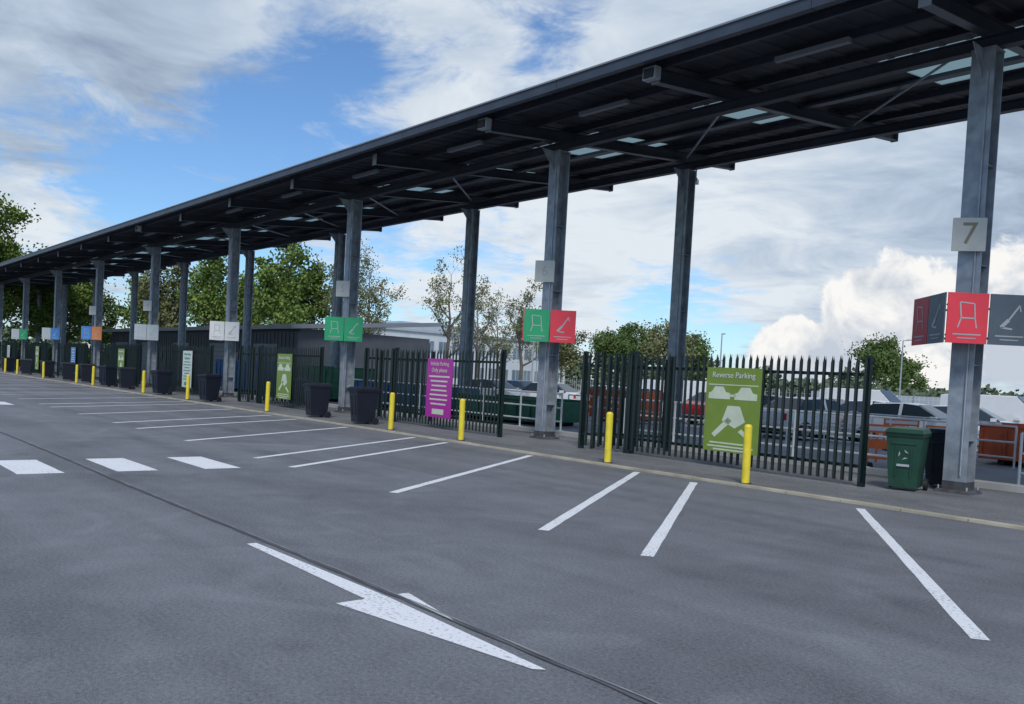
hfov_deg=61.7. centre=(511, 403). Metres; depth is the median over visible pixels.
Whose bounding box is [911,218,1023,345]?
bay sign
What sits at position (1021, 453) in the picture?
white railing
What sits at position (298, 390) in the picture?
wheelie bin
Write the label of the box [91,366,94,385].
yellow bollard
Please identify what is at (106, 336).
tree
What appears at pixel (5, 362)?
yellow bollard
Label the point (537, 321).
bay sign
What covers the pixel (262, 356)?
palisade gate
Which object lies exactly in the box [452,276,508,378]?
tree
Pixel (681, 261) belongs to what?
steel column
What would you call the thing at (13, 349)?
palisade gate
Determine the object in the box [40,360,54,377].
wheelie bin
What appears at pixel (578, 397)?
parked car
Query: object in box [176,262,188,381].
steel column
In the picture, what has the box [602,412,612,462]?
yellow bollard
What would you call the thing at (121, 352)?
parking poster
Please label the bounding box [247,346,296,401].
palisade fence
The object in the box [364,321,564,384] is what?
white office building
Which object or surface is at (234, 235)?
steel column
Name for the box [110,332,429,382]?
walls
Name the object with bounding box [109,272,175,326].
tree
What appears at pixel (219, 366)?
waste container
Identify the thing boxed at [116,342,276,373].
shutters and windows
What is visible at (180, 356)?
palisade fence
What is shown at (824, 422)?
white railing
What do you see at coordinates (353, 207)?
steel column
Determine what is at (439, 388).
parking poster
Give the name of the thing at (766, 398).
parked car
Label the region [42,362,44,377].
yellow bollard
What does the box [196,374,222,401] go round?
wheelie bin
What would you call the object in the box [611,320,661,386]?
tree
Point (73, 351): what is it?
parking poster
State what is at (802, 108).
bracing and light fittings
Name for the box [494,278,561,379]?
tree
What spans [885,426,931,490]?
wheelie bin
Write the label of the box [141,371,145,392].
yellow bollard
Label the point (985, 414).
parked car
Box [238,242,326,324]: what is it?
tree
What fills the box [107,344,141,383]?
palisade fence
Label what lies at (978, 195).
steel column
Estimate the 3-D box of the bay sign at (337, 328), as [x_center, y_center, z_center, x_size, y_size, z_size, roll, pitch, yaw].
[-6.157,-3.297,30.410,0.980,2.140,1.921,2,2,-41]
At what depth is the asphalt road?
6.86 m
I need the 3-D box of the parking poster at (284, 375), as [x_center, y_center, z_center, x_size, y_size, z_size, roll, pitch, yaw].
[-8.434,-1.010,31.711,0.026,1.670,1.320,2,2,-38]
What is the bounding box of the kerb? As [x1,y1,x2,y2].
[0,372,1023,529]
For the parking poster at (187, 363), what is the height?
1.670 m
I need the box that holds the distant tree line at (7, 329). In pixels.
[2,321,1023,396]
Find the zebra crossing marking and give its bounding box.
[0,402,239,473]
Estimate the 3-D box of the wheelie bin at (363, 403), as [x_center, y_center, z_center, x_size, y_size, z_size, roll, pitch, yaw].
[-4.289,0.043,24.846,0.837,1.080,0.626,2,2,-34]
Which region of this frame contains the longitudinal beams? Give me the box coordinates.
[0,26,1023,288]
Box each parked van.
[639,379,663,391]
[682,381,706,401]
[819,388,901,402]
[939,394,1023,423]
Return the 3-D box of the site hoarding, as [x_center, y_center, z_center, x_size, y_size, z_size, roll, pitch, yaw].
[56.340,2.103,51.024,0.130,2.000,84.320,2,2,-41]
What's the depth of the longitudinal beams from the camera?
22.65 m
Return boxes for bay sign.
[11,329,26,339]
[42,327,59,339]
[81,306,101,339]
[134,300,158,340]
[209,321,239,340]
[324,281,362,341]
[522,260,575,342]
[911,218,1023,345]
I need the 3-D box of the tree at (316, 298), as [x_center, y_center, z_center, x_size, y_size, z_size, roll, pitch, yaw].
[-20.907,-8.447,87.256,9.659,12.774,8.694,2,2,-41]
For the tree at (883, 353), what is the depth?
107.09 m
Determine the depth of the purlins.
21.14 m
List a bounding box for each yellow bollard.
[4,358,6,371]
[16,359,18,373]
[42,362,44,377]
[75,365,77,382]
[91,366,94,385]
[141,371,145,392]
[185,374,189,399]
[265,382,270,411]
[387,392,394,429]
[457,399,464,440]
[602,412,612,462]
[739,424,752,484]
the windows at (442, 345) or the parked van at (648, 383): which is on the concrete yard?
the parked van at (648, 383)
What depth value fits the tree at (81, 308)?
95.18 m
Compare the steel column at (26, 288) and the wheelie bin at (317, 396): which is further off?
the steel column at (26, 288)
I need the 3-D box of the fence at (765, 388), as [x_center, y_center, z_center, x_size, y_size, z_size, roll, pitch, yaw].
[23.289,0.553,46.502,0.060,1.800,60.030,2,2,-41]
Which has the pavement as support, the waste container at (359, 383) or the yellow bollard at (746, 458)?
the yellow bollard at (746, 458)
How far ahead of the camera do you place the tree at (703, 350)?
124.39 m
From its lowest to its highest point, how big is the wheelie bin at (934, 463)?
1.080 m
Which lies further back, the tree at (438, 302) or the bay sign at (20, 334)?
the tree at (438, 302)
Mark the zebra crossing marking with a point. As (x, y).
(39, 467)
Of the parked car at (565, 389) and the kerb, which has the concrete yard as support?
the parked car at (565, 389)
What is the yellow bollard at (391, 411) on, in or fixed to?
on the pavement
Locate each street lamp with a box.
[531,341,533,380]
[535,343,537,381]
[719,333,724,366]
[898,340,911,399]
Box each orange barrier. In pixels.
[866,424,904,466]
[882,418,919,450]
[926,425,945,427]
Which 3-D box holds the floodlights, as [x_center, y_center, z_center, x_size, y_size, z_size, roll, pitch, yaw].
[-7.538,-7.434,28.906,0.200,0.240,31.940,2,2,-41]
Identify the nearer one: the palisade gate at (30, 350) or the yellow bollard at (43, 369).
the yellow bollard at (43, 369)
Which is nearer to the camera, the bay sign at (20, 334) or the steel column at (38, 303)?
the bay sign at (20, 334)
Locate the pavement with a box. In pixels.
[0,367,1023,525]
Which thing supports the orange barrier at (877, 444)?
on the concrete yard
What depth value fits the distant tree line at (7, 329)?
184.34 m
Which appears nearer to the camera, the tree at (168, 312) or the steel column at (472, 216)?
the steel column at (472, 216)
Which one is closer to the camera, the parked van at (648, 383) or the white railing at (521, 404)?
the white railing at (521, 404)
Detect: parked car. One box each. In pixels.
[472,379,532,396]
[505,380,531,388]
[519,382,580,399]
[573,385,619,400]
[618,387,681,421]
[681,392,705,423]
[762,397,858,441]
[763,395,814,435]
[817,397,844,404]
[841,400,892,411]
[843,403,979,444]
[933,405,1013,423]
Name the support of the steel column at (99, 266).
on the pavement
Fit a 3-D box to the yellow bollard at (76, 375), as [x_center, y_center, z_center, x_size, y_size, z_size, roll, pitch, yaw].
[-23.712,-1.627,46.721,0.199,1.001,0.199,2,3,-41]
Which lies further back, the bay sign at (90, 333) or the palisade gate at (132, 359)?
the bay sign at (90, 333)
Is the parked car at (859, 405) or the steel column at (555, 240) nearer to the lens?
the steel column at (555, 240)
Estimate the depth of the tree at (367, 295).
83.70 m
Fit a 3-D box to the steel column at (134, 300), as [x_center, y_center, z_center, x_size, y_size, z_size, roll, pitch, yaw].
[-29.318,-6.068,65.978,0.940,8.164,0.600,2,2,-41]
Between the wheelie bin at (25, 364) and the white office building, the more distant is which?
the white office building
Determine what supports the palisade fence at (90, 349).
on the pavement
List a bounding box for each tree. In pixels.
[0,191,41,328]
[4,242,83,341]
[41,279,115,344]
[61,291,127,346]
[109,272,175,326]
[122,265,193,327]
[173,256,260,326]
[223,268,269,324]
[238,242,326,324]
[276,260,333,329]
[314,238,384,331]
[357,245,409,334]
[418,245,490,358]
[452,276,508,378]
[474,288,517,378]
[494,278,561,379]
[558,330,589,382]
[585,326,627,384]
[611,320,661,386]
[638,318,706,376]
[684,336,719,380]
[841,332,920,391]
[881,353,937,395]
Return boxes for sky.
[0,0,1023,394]
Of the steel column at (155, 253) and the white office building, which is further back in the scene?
the white office building
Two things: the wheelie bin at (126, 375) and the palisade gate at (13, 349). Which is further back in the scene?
the palisade gate at (13, 349)
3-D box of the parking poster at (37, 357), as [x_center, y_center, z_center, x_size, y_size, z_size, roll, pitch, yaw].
[-34.107,-3.301,61.576,0.026,1.670,1.320,2,2,-38]
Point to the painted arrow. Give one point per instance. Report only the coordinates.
(376, 604)
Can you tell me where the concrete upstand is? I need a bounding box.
[141,381,1023,492]
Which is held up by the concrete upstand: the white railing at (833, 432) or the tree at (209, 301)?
the white railing at (833, 432)
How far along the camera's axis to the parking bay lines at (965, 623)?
10.35 m
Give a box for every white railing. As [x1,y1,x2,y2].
[354,379,562,430]
[568,394,1017,468]
[623,398,945,466]
[702,402,1019,456]
[1017,432,1023,484]
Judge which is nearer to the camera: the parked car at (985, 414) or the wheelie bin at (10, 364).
the parked car at (985, 414)
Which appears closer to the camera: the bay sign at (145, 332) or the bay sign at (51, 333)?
the bay sign at (145, 332)
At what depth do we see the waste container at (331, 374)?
40.67 m
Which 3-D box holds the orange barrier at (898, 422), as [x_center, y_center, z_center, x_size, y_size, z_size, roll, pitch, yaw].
[11.822,0.956,26.087,1.000,0.980,0.598,4,2,15]
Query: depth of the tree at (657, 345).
116.79 m
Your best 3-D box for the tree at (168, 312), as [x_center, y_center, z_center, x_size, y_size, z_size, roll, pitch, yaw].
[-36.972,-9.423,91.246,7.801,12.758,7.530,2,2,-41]
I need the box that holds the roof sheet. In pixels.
[0,0,1023,272]
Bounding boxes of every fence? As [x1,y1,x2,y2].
[4,342,27,368]
[31,342,52,371]
[64,344,92,363]
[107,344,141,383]
[165,345,206,388]
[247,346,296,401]
[374,348,433,420]
[559,378,935,403]
[590,352,673,451]
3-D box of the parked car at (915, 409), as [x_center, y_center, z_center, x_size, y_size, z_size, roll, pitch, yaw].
[13.523,0.728,28.718,4.325,1.489,2.120,5,2,43]
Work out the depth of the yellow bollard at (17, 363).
58.10 m
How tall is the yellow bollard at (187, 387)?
1.001 m
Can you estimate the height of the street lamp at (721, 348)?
5.540 m
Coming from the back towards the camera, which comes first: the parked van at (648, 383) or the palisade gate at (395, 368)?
the parked van at (648, 383)
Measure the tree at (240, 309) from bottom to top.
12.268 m
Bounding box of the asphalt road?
[0,373,1023,703]
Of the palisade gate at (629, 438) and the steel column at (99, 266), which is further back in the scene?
the steel column at (99, 266)
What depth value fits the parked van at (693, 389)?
48.02 m
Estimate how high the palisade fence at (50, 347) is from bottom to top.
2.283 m
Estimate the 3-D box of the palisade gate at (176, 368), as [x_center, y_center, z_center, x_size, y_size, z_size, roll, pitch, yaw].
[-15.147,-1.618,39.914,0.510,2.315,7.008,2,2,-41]
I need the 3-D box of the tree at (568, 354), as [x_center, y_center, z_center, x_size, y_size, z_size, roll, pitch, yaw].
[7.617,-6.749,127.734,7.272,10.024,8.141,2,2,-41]
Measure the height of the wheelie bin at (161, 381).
1.080 m
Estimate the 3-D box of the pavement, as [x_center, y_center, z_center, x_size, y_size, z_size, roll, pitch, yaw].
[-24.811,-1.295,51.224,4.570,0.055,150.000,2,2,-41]
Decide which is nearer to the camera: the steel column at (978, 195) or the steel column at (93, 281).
the steel column at (978, 195)
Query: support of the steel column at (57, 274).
on the pavement
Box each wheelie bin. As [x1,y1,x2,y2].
[1,357,14,371]
[19,359,33,374]
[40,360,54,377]
[61,362,75,380]
[79,363,96,382]
[98,365,117,386]
[117,367,136,389]
[150,370,172,394]
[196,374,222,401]
[290,378,308,404]
[302,383,332,417]
[347,386,380,424]
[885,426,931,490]
[925,427,945,484]
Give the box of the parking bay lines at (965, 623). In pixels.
[11,377,989,640]
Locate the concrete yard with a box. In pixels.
[1,365,1023,484]
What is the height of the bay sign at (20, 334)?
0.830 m
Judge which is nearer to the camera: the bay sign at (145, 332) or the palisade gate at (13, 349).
the bay sign at (145, 332)
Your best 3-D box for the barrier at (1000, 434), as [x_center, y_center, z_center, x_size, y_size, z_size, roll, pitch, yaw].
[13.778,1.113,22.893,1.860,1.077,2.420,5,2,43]
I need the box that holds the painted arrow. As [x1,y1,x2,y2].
[248,543,545,669]
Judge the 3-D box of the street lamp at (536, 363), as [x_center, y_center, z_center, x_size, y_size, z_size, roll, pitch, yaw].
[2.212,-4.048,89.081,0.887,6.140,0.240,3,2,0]
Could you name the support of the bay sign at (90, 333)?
attached to the steel column at (99, 266)
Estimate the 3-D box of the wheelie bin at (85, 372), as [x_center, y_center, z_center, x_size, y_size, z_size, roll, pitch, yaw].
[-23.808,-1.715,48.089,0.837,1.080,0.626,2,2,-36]
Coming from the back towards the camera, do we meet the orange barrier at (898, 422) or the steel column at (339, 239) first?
the steel column at (339, 239)
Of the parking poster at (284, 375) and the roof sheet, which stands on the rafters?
the roof sheet
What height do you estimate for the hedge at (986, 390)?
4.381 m
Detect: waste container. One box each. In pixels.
[215,359,299,393]
[275,365,374,401]
[355,380,480,413]
[452,393,589,425]
[589,388,663,421]
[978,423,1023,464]
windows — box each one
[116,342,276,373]
[429,341,562,382]
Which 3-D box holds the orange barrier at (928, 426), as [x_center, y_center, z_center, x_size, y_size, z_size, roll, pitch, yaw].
[10.659,1.047,20.999,1.000,0.980,0.598,4,2,26]
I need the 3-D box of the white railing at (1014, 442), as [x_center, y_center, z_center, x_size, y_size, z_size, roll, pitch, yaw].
[7.404,0.626,27.548,0.140,1.075,16.140,2,2,-41]
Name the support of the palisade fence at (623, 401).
on the pavement
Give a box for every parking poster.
[7,345,9,356]
[35,346,38,369]
[71,347,75,373]
[117,349,124,378]
[182,351,192,387]
[276,354,291,399]
[425,358,453,418]
[703,367,762,455]
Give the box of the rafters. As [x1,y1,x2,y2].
[0,0,1023,289]
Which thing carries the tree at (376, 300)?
on the concrete yard
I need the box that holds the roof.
[102,323,440,342]
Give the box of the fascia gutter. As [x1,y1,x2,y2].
[0,0,847,266]
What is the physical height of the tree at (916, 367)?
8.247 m
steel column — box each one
[0,284,3,366]
[19,278,29,369]
[35,289,41,342]
[50,270,61,374]
[60,284,67,369]
[88,278,95,363]
[90,260,104,379]
[127,271,138,353]
[144,246,160,386]
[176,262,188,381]
[219,227,240,397]
[240,250,254,390]
[329,233,345,400]
[334,198,362,412]
[454,208,479,414]
[529,148,570,438]
[667,167,696,438]
[933,41,1005,495]
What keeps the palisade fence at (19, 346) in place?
on the pavement
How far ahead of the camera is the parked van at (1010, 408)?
36.94 m
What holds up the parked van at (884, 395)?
on the concrete yard
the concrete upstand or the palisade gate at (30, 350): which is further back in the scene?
the palisade gate at (30, 350)
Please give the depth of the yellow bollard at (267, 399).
28.57 m
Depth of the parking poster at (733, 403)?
16.87 m
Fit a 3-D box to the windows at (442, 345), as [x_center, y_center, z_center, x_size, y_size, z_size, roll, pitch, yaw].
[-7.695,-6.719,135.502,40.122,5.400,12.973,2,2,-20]
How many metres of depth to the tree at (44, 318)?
89.81 m
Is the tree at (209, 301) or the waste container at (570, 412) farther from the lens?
the tree at (209, 301)
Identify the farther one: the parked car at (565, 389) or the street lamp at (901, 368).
the street lamp at (901, 368)
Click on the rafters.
(968, 16)
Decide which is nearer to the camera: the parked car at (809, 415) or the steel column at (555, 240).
the steel column at (555, 240)
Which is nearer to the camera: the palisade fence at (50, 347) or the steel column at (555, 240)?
the steel column at (555, 240)
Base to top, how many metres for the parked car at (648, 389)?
1.489 m
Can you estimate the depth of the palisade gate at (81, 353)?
54.88 m
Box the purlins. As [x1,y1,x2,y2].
[0,0,1023,272]
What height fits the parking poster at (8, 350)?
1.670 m
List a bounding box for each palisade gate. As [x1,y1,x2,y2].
[0,342,17,370]
[25,342,48,372]
[56,342,87,378]
[99,343,139,387]
[157,344,213,393]
[237,345,323,407]
[363,347,506,436]
[578,351,873,486]
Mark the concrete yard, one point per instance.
(993, 470)
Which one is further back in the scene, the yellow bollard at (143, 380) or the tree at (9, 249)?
the tree at (9, 249)
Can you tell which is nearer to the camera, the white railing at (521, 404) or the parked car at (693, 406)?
the white railing at (521, 404)
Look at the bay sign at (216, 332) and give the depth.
38.02 m
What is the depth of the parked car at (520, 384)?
50.83 m
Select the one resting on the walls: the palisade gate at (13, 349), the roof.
the roof
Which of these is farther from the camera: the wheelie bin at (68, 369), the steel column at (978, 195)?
the wheelie bin at (68, 369)
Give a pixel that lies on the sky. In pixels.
(113, 112)
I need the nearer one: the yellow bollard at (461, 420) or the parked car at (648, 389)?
the yellow bollard at (461, 420)
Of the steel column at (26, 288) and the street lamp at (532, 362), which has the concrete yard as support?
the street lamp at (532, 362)
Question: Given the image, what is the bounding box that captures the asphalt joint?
[1,431,660,703]
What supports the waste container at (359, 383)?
on the concrete yard
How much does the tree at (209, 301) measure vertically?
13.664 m
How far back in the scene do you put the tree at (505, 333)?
103.34 m
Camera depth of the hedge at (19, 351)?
101.79 m
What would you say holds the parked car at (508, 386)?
on the concrete yard
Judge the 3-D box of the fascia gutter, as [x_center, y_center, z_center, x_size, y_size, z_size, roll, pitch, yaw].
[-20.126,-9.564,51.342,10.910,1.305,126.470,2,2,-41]
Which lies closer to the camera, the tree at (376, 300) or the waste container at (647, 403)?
the waste container at (647, 403)
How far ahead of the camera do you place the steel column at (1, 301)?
78.57 m
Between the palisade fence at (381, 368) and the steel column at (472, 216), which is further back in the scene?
the steel column at (472, 216)
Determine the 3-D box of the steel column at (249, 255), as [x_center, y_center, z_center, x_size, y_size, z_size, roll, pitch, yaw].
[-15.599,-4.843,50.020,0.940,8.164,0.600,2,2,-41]
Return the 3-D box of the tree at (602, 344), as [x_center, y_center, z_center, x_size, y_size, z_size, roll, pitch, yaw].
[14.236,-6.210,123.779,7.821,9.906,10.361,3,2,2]
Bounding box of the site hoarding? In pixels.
[811,391,939,405]
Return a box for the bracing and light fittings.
[8,36,1023,290]
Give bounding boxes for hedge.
[14,339,109,364]
[771,378,1023,396]
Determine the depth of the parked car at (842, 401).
38.20 m
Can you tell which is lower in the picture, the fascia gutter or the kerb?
the kerb
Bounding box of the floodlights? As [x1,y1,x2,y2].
[135,65,660,231]
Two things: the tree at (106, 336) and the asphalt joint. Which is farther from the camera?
the tree at (106, 336)
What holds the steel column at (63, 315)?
on the concrete yard
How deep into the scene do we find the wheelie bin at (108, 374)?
43.83 m

